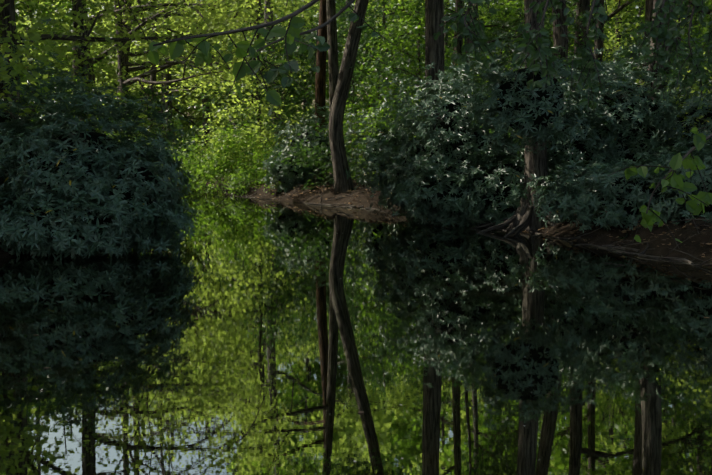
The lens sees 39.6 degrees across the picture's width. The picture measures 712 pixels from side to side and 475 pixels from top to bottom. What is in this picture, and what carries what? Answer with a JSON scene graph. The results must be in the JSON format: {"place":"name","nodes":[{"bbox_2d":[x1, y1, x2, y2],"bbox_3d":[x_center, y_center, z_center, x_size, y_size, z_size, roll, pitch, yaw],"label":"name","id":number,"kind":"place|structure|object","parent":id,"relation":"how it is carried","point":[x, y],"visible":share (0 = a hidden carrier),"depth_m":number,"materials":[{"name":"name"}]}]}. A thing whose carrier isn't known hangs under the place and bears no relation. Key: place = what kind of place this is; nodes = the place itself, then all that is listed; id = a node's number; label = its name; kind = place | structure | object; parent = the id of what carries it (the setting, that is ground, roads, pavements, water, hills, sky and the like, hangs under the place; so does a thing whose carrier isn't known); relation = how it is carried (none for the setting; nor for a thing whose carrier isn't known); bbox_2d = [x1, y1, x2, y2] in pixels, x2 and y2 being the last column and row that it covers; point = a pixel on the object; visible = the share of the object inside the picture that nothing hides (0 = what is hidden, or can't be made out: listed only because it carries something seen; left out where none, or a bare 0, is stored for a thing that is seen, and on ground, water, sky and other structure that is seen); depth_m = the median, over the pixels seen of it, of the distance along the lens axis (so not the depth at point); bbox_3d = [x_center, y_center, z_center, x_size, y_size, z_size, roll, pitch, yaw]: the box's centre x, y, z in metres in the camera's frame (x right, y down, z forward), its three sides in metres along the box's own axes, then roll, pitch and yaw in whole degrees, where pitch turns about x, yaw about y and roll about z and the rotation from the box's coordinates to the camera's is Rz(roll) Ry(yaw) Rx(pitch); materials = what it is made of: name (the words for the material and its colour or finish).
{"place":"outdoors","nodes":[
{"label":"outdoors","id":0,"kind":"place"},
{"bbox_2d":[145,0,319,105],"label":"tree branch","id":1,"kind":"object","parent":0,"point":[241,69],"visible":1,"depth_m":6.92,"materials":[{"name":"green plant"}]},
{"bbox_2d":[247,0,394,119],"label":"branch","id":2,"kind":"object","parent":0,"point":[270,75],"visible":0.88,"depth_m":7.95,"materials":[{"name":"green plant"}]},
{"bbox_2d":[16,0,680,132],"label":"sky","id":3,"kind":"structure","parent":0,"point":[109,0],"materials":[{"name":"white"}]},
{"bbox_2d":[0,175,711,474],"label":"water","id":4,"kind":"structure","parent":0,"point":[609,371],"depth_m":9.44,"materials":[{"name":"green liquid"}]},
{"bbox_2d":[19,222,709,461],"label":"water floaters","id":5,"kind":"object","parent":4,"relation":"on","point":[386,346],"visible":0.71,"depth_m":9.33,"materials":[{"name":"grey"}]},
{"bbox_2d":[0,166,711,262],"bbox_3d":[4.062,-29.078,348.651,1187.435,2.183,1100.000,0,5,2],"label":"ground","id":6,"kind":"structure","parent":0,"point":[692,248],"depth_m":20.49,"materials":[{"name":"soil"}]},
{"bbox_2d":[0,5,5,111],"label":"shade tree","id":7,"kind":"object","parent":6,"relation":"on","point":[1,86],"visible":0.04,"depth_m":31.02,"materials":[{"name":"green plant"}]},
{"bbox_2d":[16,18,38,113],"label":"tree","id":8,"kind":"object","parent":6,"relation":"on","point":[18,27],"visible":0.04,"depth_m":82.68,"materials":[{"name":"green plant"}]},
{"bbox_2d":[16,0,70,91],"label":"tree","id":9,"kind":"object","parent":6,"relation":"on","point":[44,32],"visible":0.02,"depth_m":83.16,"materials":[{"name":"green plant"}]},
{"bbox_2d":[0,0,102,33],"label":"tree","id":10,"kind":"object","parent":6,"relation":"on","point":[35,7],"visible":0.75,"depth_m":29.37,"materials":[{"name":"green plant"}]},
{"bbox_2d":[15,0,93,71],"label":"tree","id":11,"kind":"object","parent":6,"relation":"on","point":[46,21],"visible":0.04,"depth_m":94.04,"materials":[{"name":"green plant"}]},
{"bbox_2d":[0,0,121,111],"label":"tree","id":12,"kind":"object","parent":6,"relation":"on","point":[19,67],"visible":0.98,"depth_m":17.89,"materials":[{"name":"green plant"}]},
{"bbox_2d":[14,0,110,119],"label":"tree","id":13,"kind":"object","parent":6,"relation":"on","point":[28,22],"visible":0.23,"depth_m":73.61,"materials":[{"name":"green plant"}]},
{"bbox_2d":[42,28,135,128],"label":"tree","id":14,"kind":"object","parent":6,"relation":"on","point":[103,73],"visible":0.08,"depth_m":83.54,"materials":[{"name":"green plant"}]},
{"bbox_2d":[28,1,161,117],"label":"tree","id":15,"kind":"object","parent":6,"relation":"on","point":[65,16],"visible":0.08,"depth_m":73.39,"materials":[{"name":"green plant"}]},
{"bbox_2d":[0,19,201,259],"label":"rhododendron","id":16,"kind":"object","parent":6,"relation":"on","point":[68,185],"visible":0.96,"depth_m":18.17,"materials":[{"name":"green plant"}]},
{"bbox_2d":[53,10,172,135],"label":"tree","id":17,"kind":"object","parent":6,"relation":"on","point":[116,63],"visible":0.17,"depth_m":65.86,"materials":[{"name":"green plant"}]},
{"bbox_2d":[128,72,138,91],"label":"tree","id":18,"kind":"object","parent":6,"relation":"on","point":[130,76],"depth_m":100.25,"materials":[{"name":"green plant"}]},
{"bbox_2d":[1,0,271,113],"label":"tree","id":19,"kind":"object","parent":6,"relation":"on","point":[9,10],"visible":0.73,"depth_m":29.04,"materials":[{"name":"green plant"}]},
{"bbox_2d":[102,59,175,121],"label":"tree","id":20,"kind":"object","parent":6,"relation":"on","point":[137,95],"depth_m":93.36,"materials":[{"name":"green plant"}]},
{"bbox_2d":[95,0,194,151],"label":"tree","id":21,"kind":"object","parent":6,"relation":"on","point":[167,77],"visible":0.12,"depth_m":71.01,"materials":[{"name":"green plant"}]},
{"bbox_2d":[0,0,310,133],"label":"tree","id":22,"kind":"object","parent":6,"relation":"on","point":[87,60],"visible":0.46,"depth_m":29.85,"materials":[{"name":"green plant"}]},
{"bbox_2d":[89,3,233,127],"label":"tree","id":23,"kind":"object","parent":6,"relation":"on","point":[175,66],"visible":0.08,"depth_m":87.95,"materials":[{"name":"green plant"}]},
{"bbox_2d":[72,0,273,119],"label":"tree","id":24,"kind":"object","parent":6,"relation":"on","point":[143,23],"visible":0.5,"depth_m":39.95,"materials":[{"name":"green plant"}]},
{"bbox_2d":[104,0,262,109],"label":"tree","id":25,"kind":"object","parent":6,"relation":"on","point":[184,24],"visible":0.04,"depth_m":65.79,"materials":[{"name":"green plant"}]},
{"bbox_2d":[135,4,239,144],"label":"tree","id":26,"kind":"object","parent":6,"relation":"on","point":[191,115],"visible":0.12,"depth_m":83.27,"materials":[{"name":"green plant"}]},
{"bbox_2d":[144,0,253,129],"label":"tree","id":27,"kind":"object","parent":6,"relation":"on","point":[153,78],"visible":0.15,"depth_m":58.08,"materials":[{"name":"green plant"}]},
{"bbox_2d":[171,85,229,128],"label":"tree","id":28,"kind":"object","parent":6,"relation":"on","point":[198,103],"visible":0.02,"depth_m":101.98,"materials":[{"name":"green plant"}]},
{"bbox_2d":[117,0,286,122],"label":"tree","id":29,"kind":"object","parent":6,"relation":"on","point":[152,70],"visible":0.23,"depth_m":52.03,"materials":[{"name":"green plant"}]},
{"bbox_2d":[165,4,253,64],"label":"tree","id":30,"kind":"object","parent":6,"relation":"on","point":[233,33],"visible":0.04,"depth_m":73.06,"materials":[{"name":"green plant"}]},
{"bbox_2d":[106,106,314,174],"bbox_3d":[1.294,-7.365,71.574,81.061,5.994,31.850,0,5,2],"label":"understory","id":31,"kind":"object","parent":6,"relation":"on","point":[190,129],"visible":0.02,"depth_m":61.98,"materials":[{"name":"green plant"}]},
{"bbox_2d":[180,0,246,13],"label":"tree","id":32,"kind":"object","parent":6,"relation":"on","point":[229,2],"visible":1,"depth_m":25.12,"materials":[{"name":"green plant"}]},
{"bbox_2d":[144,11,285,165],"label":"tree","id":33,"kind":"object","parent":6,"relation":"on","point":[175,109],"visible":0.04,"depth_m":78.28,"materials":[{"name":"green plant"}]},
{"bbox_2d":[114,0,327,170],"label":"tree","id":34,"kind":"object","parent":6,"relation":"on","point":[121,57],"visible":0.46,"depth_m":48.07,"materials":[{"name":"green plant"}]},
{"bbox_2d":[138,0,303,149],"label":"tree","id":35,"kind":"object","parent":6,"relation":"on","point":[146,12],"visible":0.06,"depth_m":60.62,"materials":[{"name":"green plant"}]},
{"bbox_2d":[169,121,283,196],"bbox_3d":[-5.404,-3.242,43.919,4.871,3.822,10.756,-3,6,-29],"label":"bank shrub","id":36,"kind":"object","parent":6,"relation":"on","point":[239,174],"visible":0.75,"depth_m":43.70,"materials":[{"name":"green plant"}]},
{"bbox_2d":[193,18,264,166],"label":"tree","id":37,"kind":"object","parent":6,"relation":"on","point":[205,119],"depth_m":75.12,"materials":[{"name":"green plant"}]},
{"bbox_2d":[232,8,248,118],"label":"tree","id":38,"kind":"object","parent":6,"relation":"on","point":[236,15],"depth_m":83.11,"materials":[{"name":"green plant"}]},
{"bbox_2d":[117,105,367,168],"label":"understory","id":39,"kind":"object","parent":6,"relation":"on","point":[198,136],"visible":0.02,"depth_m":72.98,"materials":[{"name":"green plant"}]},
{"bbox_2d":[159,0,328,158],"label":"tree","id":40,"kind":"object","parent":6,"relation":"on","point":[259,95],"visible":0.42,"depth_m":49.58,"materials":[{"name":"green plant"}]},
{"bbox_2d":[223,78,300,128],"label":"tree","id":41,"kind":"object","parent":6,"relation":"on","point":[246,108],"visible":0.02,"depth_m":98.66,"materials":[{"name":"green plant"}]},
{"bbox_2d":[197,0,338,176],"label":"tree","id":42,"kind":"object","parent":6,"relation":"on","point":[333,67],"visible":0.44,"depth_m":42.05,"materials":[{"name":"brown plant"}]},
{"bbox_2d":[229,27,314,127],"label":"tree","id":43,"kind":"object","parent":6,"relation":"on","point":[302,65],"visible":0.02,"depth_m":78.29,"materials":[{"name":"green plant"}]},
{"bbox_2d":[79,57,497,189],"bbox_3d":[5.980,-4.313,43.504,44.786,5.194,32.238,0,5,2],"label":"understory","id":44,"kind":"object","parent":6,"relation":"on","point":[312,158],"visible":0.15,"depth_m":37.60,"materials":[{"name":"green plant"}]},
{"bbox_2d":[264,0,318,145],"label":"pale tree","id":45,"kind":"object","parent":6,"relation":"on","point":[268,3],"visible":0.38,"depth_m":55.18,"materials":[{"name":"grey plant"}]},
{"bbox_2d":[260,33,328,118],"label":"tree","id":46,"kind":"object","parent":6,"relation":"on","point":[304,82],"visible":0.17,"depth_m":82.75,"materials":[{"name":"green plant"}]},
{"bbox_2d":[265,1,344,107],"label":"tree","id":47,"kind":"object","parent":6,"relation":"on","point":[308,74],"visible":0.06,"depth_m":95.75,"materials":[{"name":"green plant"}]},
{"bbox_2d":[262,103,348,192],"bbox_3d":[-2.104,-3.570,40.327,3.696,3.923,3.601,0,5,2],"label":"bush","id":48,"kind":"object","parent":6,"relation":"on","point":[285,175],"visible":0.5,"depth_m":39.96,"materials":[{"name":"green plant"}]},
{"bbox_2d":[246,0,389,125],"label":"tree","id":49,"kind":"object","parent":6,"relation":"on","point":[299,4],"visible":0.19,"depth_m":76.01,"materials":[{"name":"green plant"}]},
{"bbox_2d":[314,0,326,178],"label":"red tree","id":50,"kind":"object","parent":6,"relation":"on","point":[320,86],"visible":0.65,"depth_m":46.22,"materials":[{"name":"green plant"}]},
{"bbox_2d":[190,95,489,187],"bbox_3d":[7.532,-4.776,45.697,30.115,5.717,23.722,0,5,2],"label":"understory","id":51,"kind":"object","parent":6,"relation":"on","point":[262,134],"visible":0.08,"depth_m":44.74,"materials":[{"name":"green plant"}]},
{"bbox_2d":[300,12,395,166],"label":"tree","id":52,"kind":"object","parent":6,"relation":"on","point":[327,92],"depth_m":72.17,"materials":[{"name":"green plant"}]},
{"bbox_2d":[329,0,368,194],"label":"curved tree","id":53,"kind":"object","parent":6,"relation":"on","point":[342,183],"visible":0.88,"depth_m":35.38,"materials":[{"name":"brown plant"}]},
{"bbox_2d":[293,0,416,168],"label":"tree","id":54,"kind":"object","parent":6,"relation":"on","point":[339,41],"visible":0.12,"depth_m":65.63,"materials":[{"name":"green plant"}]},
{"bbox_2d":[1,52,711,181],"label":"understory","id":55,"kind":"object","parent":6,"relation":"on","point":[696,87],"visible":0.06,"depth_m":24.72,"materials":[{"name":"green plant"}]},
{"bbox_2d":[295,2,421,110],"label":"tree","id":56,"kind":"object","parent":6,"relation":"on","point":[366,73],"depth_m":87.44,"materials":[{"name":"green plant"}]},
{"bbox_2d":[14,0,708,149],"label":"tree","id":57,"kind":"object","parent":6,"relation":"on","point":[71,23],"depth_m":99.23,"materials":[{"name":"green plant"}]},
{"bbox_2d":[20,45,707,183],"bbox_3d":[5.622,-4.823,45.723,38.071,5.651,29.708,0,5,2],"label":"understory","id":58,"kind":"object","parent":6,"relation":"on","point":[376,121],"visible":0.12,"depth_m":37.28,"materials":[{"name":"green plant"}]},
{"bbox_2d":[310,0,448,139],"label":"tree","id":59,"kind":"object","parent":6,"relation":"on","point":[380,12],"visible":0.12,"depth_m":60.48,"materials":[{"name":"green plant"}]},
{"bbox_2d":[343,88,417,187],"bbox_3d":[1.162,-3.598,37.527,4.244,4.349,3.973,0,5,2],"label":"bush","id":60,"kind":"object","parent":6,"relation":"on","point":[365,156],"visible":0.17,"depth_m":37.97,"materials":[{"name":"green plant"}]},
{"bbox_2d":[327,0,444,145],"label":"tree","id":61,"kind":"object","parent":6,"relation":"on","point":[363,53],"visible":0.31,"depth_m":53.54,"materials":[{"name":"green plant"}]},
{"bbox_2d":[355,45,424,120],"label":"tree","id":62,"kind":"object","parent":6,"relation":"on","point":[377,87],"visible":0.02,"depth_m":82.27,"materials":[{"name":"green plant"}]},
{"bbox_2d":[376,14,424,87],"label":"tree","id":63,"kind":"object","parent":6,"relation":"on","point":[406,32],"depth_m":96.99,"materials":[{"name":"green plant"}]},
{"bbox_2d":[348,0,485,160],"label":"tree","id":64,"kind":"object","parent":6,"relation":"on","point":[409,26],"visible":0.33,"depth_m":49.27,"materials":[{"name":"green plant"}]},
{"bbox_2d":[326,0,507,67],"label":"tree","id":65,"kind":"object","parent":6,"relation":"on","point":[375,27],"depth_m":68.90,"materials":[{"name":"green plant"}]},
{"bbox_2d":[398,0,463,78],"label":"tree","id":66,"kind":"object","parent":6,"relation":"on","point":[460,44],"visible":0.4,"depth_m":42.26,"materials":[{"name":"brown plant"}]},
{"bbox_2d":[425,0,443,116],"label":"straight tree","id":67,"kind":"object","parent":6,"relation":"on","point":[434,16],"visible":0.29,"depth_m":29.14,"materials":[{"name":"brown plant"}]},
{"bbox_2d":[374,51,503,163],"bbox_3d":[2.742,-3.070,28.641,4.276,4.349,3.860,-1,5,-11],"label":"understory","id":68,"kind":"object","parent":6,"relation":"on","point":[446,67],"visible":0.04,"depth_m":28.53,"materials":[{"name":"green plant"}]},
{"bbox_2d":[193,175,711,266],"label":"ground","id":69,"kind":"structure","parent":6,"relation":"on","point":[619,248],"depth_m":20.88,"materials":[{"name":"brown soil"}]},
{"bbox_2d":[424,1,506,74],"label":"tree","id":70,"kind":"object","parent":6,"relation":"on","point":[479,16],"depth_m":89.25,"materials":[{"name":"green plant"}]},
{"bbox_2d":[422,8,510,95],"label":"tree","id":71,"kind":"object","parent":6,"relation":"on","point":[464,44],"depth_m":72.00,"materials":[{"name":"green plant"}]},
{"bbox_2d":[421,0,512,67],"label":"tree","id":72,"kind":"object","parent":6,"relation":"on","point":[483,13],"visible":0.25,"depth_m":62.32,"materials":[{"name":"green plant"}]},
{"bbox_2d":[415,0,519,80],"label":"tree","id":73,"kind":"object","parent":6,"relation":"on","point":[445,43],"visible":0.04,"depth_m":77.37,"materials":[{"name":"green plant"}]},
{"bbox_2d":[346,28,602,227],"bbox_3d":[2.886,-2.797,24.765,6.397,5.234,7.248,0,5,2],"label":"rhododendron","id":74,"kind":"object","parent":6,"relation":"on","point":[447,162],"visible":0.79,"depth_m":24.68,"materials":[{"name":"green plant"}]},
{"bbox_2d":[448,0,511,69],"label":"tree","id":75,"kind":"object","parent":6,"relation":"on","point":[476,51],"depth_m":85.18,"materials":[{"name":"green plant"}]},
{"bbox_2d":[350,0,623,120],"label":"tree","id":76,"kind":"object","parent":6,"relation":"on","point":[508,25],"visible":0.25,"depth_m":36.70,"materials":[{"name":"green plant"}]},
{"bbox_2d":[450,0,573,94],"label":"tree","id":77,"kind":"object","parent":6,"relation":"on","point":[499,14],"visible":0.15,"depth_m":62.36,"materials":[{"name":"green plant"}]},
{"bbox_2d":[471,0,556,236],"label":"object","id":78,"kind":"object","parent":6,"relation":"on","point":[522,218],"visible":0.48,"depth_m":23.53,"materials":[{"name":"brown plant"}]},
{"bbox_2d":[468,45,592,153],"bbox_3d":[4.105,-3.285,23.297,2.912,2.627,1.971,0,5,2],"label":"climber on trunk","id":79,"kind":"object","parent":78,"relation":"attached to","point":[565,50],"visible":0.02,"depth_m":23.36,"materials":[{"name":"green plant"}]},
{"bbox_2d":[500,0,610,56],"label":"tree","id":80,"kind":"object","parent":6,"relation":"on","point":[547,9],"visible":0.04,"depth_m":69.35,"materials":[{"name":"green plant"}]},
{"bbox_2d":[552,0,567,80],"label":"tree","id":81,"kind":"object","parent":6,"relation":"on","point":[558,39],"visible":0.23,"depth_m":32.12,"materials":[{"name":"brown plant"}]},
{"bbox_2d":[505,0,630,86],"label":"tree","id":82,"kind":"object","parent":6,"relation":"on","point":[569,27],"visible":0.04,"depth_m":50.53,"materials":[{"name":"green plant"}]},
{"bbox_2d":[574,0,589,99],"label":"tree","id":83,"kind":"object","parent":6,"relation":"on","point":[585,4],"visible":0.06,"depth_m":38.66,"materials":[{"name":"brown plant"}]},
{"bbox_2d":[548,0,641,67],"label":"tree","id":84,"kind":"object","parent":6,"relation":"on","point":[624,22],"visible":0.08,"depth_m":62.33,"materials":[{"name":"green plant"}]},
{"bbox_2d":[488,23,711,207],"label":"rhododendron","id":85,"kind":"object","parent":6,"relation":"on","point":[631,120],"visible":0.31,"depth_m":23.90,"materials":[{"name":"green plant"}]},
{"bbox_2d":[567,0,643,41],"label":"tree","id":86,"kind":"object","parent":6,"relation":"on","point":[640,8],"depth_m":80.80,"materials":[{"name":"green plant"}]},
{"bbox_2d":[568,0,644,79],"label":"tree","id":87,"kind":"object","parent":6,"relation":"on","point":[617,37],"visible":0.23,"depth_m":53.21,"materials":[{"name":"green plant"}]},
{"bbox_2d":[571,44,641,84],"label":"tree","id":88,"kind":"object","parent":6,"relation":"on","point":[620,71],"depth_m":71.75,"materials":[{"name":"green plant"}]},
{"bbox_2d":[525,137,711,238],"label":"rhododendron","id":89,"kind":"object","parent":6,"relation":"on","point":[590,196],"visible":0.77,"depth_m":20.65,"materials":[{"name":"green plant"}]},
{"bbox_2d":[593,0,683,80],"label":"tree","id":90,"kind":"object","parent":6,"relation":"on","point":[598,44],"visible":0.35,"depth_m":46.28,"materials":[{"name":"brown plant"}]},
{"bbox_2d":[604,9,680,95],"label":"tree","id":91,"kind":"object","parent":6,"relation":"on","point":[632,30],"visible":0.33,"depth_m":65.84,"materials":[{"name":"green plant"}]},
{"bbox_2d":[641,0,652,83],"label":"forked tree","id":92,"kind":"object","parent":6,"relation":"on","point":[648,9],"visible":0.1,"depth_m":29.94,"materials":[{"name":"brown plant"}]},
{"bbox_2d":[590,0,711,90],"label":"tree","id":93,"kind":"object","parent":6,"relation":"on","point":[709,12],"visible":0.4,"depth_m":48.04,"materials":[{"name":"green plant"}]},
{"bbox_2d":[606,13,697,95],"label":"tree","id":94,"kind":"object","parent":6,"relation":"on","point":[641,34],"visible":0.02,"depth_m":76.60,"materials":[{"name":"green plant"}]},
{"bbox_2d":[645,0,673,101],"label":"tree trunk","id":95,"kind":"object","parent":6,"relation":"on","point":[650,67],"visible":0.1,"depth_m":24.79,"materials":[{"name":"brown plant"}]},
{"bbox_2d":[623,0,711,92],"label":"tree","id":96,"kind":"object","parent":6,"relation":"on","point":[704,27],"visible":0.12,"depth_m":54.94,"materials":[{"name":"green plant"}]},
{"bbox_2d":[685,22,711,64],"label":"tree","id":97,"kind":"object","parent":6,"relation":"on","point":[699,37],"visible":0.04,"depth_m":66.71,"materials":[{"name":"green plant"}]},
{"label":"tree on the right bank","id":98,"kind":"object","parent":6,"relation":"on","visible":0},
{"bbox_2d":[432,0,515,73],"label":"leaves","id":99,"kind":"object","parent":98,"relation":"attached to","point":[478,39],"visible":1,"depth_m":11.55,"materials":[{"name":"green plant"}]},
{"bbox_2d":[508,0,577,90],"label":"leaves","id":100,"kind":"object","parent":98,"relation":"attached to","point":[540,41],"visible":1,"depth_m":9.94,"materials":[{"name":"green plant"}]},
{"bbox_2d":[559,0,609,111],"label":"leaves","id":101,"kind":"object","parent":98,"relation":"attached to","point":[584,59],"visible":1,"depth_m":10.30,"materials":[{"name":"green plant"}]},
{"bbox_2d":[624,0,685,99],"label":"leaves","id":102,"kind":"object","parent":98,"relation":"attached to","point":[657,31],"visible":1,"depth_m":10.70,"materials":[{"name":"green plant"}]},
{"bbox_2d":[608,126,711,248],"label":"bough","id":103,"kind":"object","parent":98,"relation":"attached to","point":[674,181],"visible":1,"depth_m":8.71,"materials":[{"name":"green plant"}]},
{"bbox_2d":[633,0,686,82],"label":"bough top","id":104,"kind":"object","parent":98,"relation":"attached to","point":[673,46],"visible":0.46,"depth_m":12.24,"materials":[{"name":"green plant"}]},
{"bbox_2d":[658,0,709,108],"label":"leaves","id":105,"kind":"object","parent":98,"relation":"attached to","point":[697,71],"visible":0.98,"depth_m":11.07,"materials":[{"name":"green plant"}]},
{"bbox_2d":[692,13,711,72],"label":"bough top","id":106,"kind":"object","parent":98,"relation":"attached to","point":[708,41],"visible":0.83,"depth_m":11.87,"materials":[{"name":"green plant"}]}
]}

